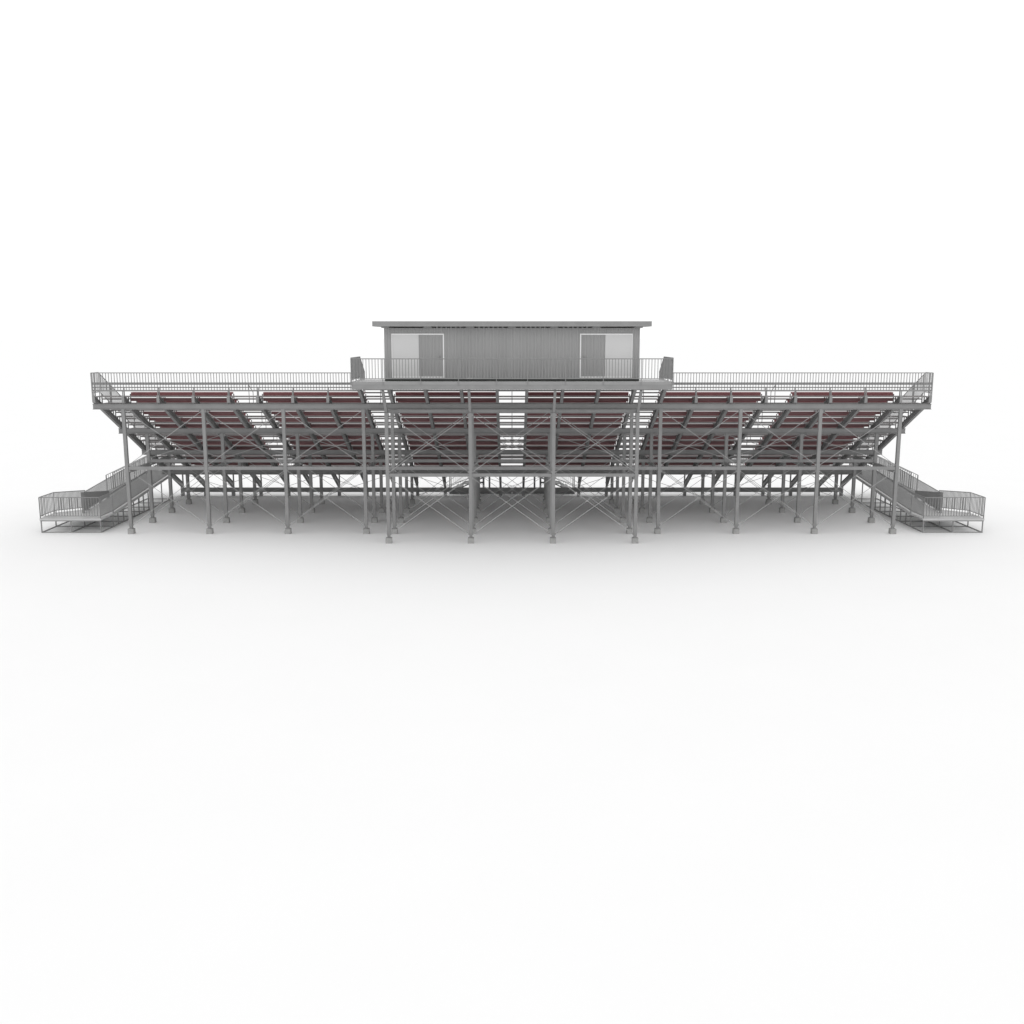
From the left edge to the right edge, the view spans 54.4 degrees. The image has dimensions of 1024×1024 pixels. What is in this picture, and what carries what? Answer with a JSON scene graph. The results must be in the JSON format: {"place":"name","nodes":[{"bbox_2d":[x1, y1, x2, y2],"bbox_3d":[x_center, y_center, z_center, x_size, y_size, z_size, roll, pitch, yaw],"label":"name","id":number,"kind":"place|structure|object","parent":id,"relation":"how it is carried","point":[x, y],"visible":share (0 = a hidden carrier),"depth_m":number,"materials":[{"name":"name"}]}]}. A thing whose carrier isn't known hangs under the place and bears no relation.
{"place":"outdoors","nodes":[
{"label":"outdoors","id":0,"kind":"place"},
{"bbox_2d":[0,339,1023,1023],"bbox_3d":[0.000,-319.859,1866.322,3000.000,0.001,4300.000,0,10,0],"label":"ground","id":1,"kind":"structure","parent":0,"point":[332,763],"depth_m":23.18,"materials":[{"name":"white"}]},
{"bbox_2d":[38,457,175,532],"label":"access ramp","id":2,"kind":"structure","parent":1,"relation":"on","point":[110,505],"depth_m":48.95,"materials":[{"name":"metal"}]},
{"bbox_2d":[106,455,153,493],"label":"end stairs","id":3,"kind":"structure","parent":1,"relation":"on","point":[121,468],"depth_m":57.27,"materials":[{"name":"metal"}]},
{"bbox_2d":[449,477,511,493],"bbox_3d":[-1.840,-2.358,58.719,3.660,2.417,1.300,0,10,0],"label":"stair flight","id":4,"kind":"object","parent":1,"relation":"on","point":[465,482],"visible":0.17,"depth_m":58.30,"materials":[{"name":"metal"}]},
{"bbox_2d":[176,458,847,486],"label":"front walkway","id":5,"kind":"structure","parent":1,"relation":"on","point":[445,477],"depth_m":56.58,"materials":[{"name":"metal"}]},
{"bbox_2d":[90,356,933,543],"bbox_3d":[0.000,-3.703,49.813,38.340,8.259,14.665,0,10,0],"label":"grandstand","id":6,"kind":"object","parent":1,"relation":"on","point":[470,446],"visible":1,"depth_m":48.31,"materials":[{"name":"metal"}]},
{"bbox_2d":[372,321,651,380],"bbox_3d":[0.000,-7.084,43.794,11.780,2.521,3.365,0,10,0],"label":"press box","id":7,"kind":"object","parent":6,"relation":"on","point":[511,339],"visible":0.71,"depth_m":42.57,"materials":[{"name":"metal"}]},
{"bbox_2d":[419,335,442,375],"bbox_3d":[-3.470,-6.690,42.622,1.030,1.760,0.090,0,10,0],"label":"door","id":8,"kind":"structure","parent":7,"relation":"in","point":[430,346],"depth_m":42.62,"materials":[{"name":"metal"}]},
{"bbox_2d":[581,335,604,375],"bbox_3d":[3.470,-6.690,42.622,1.030,1.760,0.090,0,10,0],"label":"door","id":9,"kind":"structure","parent":7,"relation":"in","point":[592,346],"depth_m":42.62,"materials":[{"name":"metal"}]},
{"bbox_2d":[512,477,574,493],"bbox_3d":[1.840,-2.358,58.719,3.660,2.417,1.300,0,10,0],"label":"stair flight","id":10,"kind":"object","parent":1,"relation":"on","point":[558,482],"visible":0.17,"depth_m":58.30,"materials":[{"name":"metal"}]},
{"bbox_2d":[870,455,917,493],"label":"end stairs","id":11,"kind":"structure","parent":1,"relation":"on","point":[902,468],"depth_m":57.27,"materials":[{"name":"metal"}]},
{"bbox_2d":[848,457,985,532],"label":"access ramp","id":12,"kind":"structure","parent":1,"relation":"on","point":[913,505],"depth_m":48.96,"materials":[{"name":"metal"}]},
{"bbox_2d":[0,0,1023,339],"label":"sky","id":13,"kind":"structure","parent":0,"point":[170,169],"materials":[{"name":"white"}]}
]}

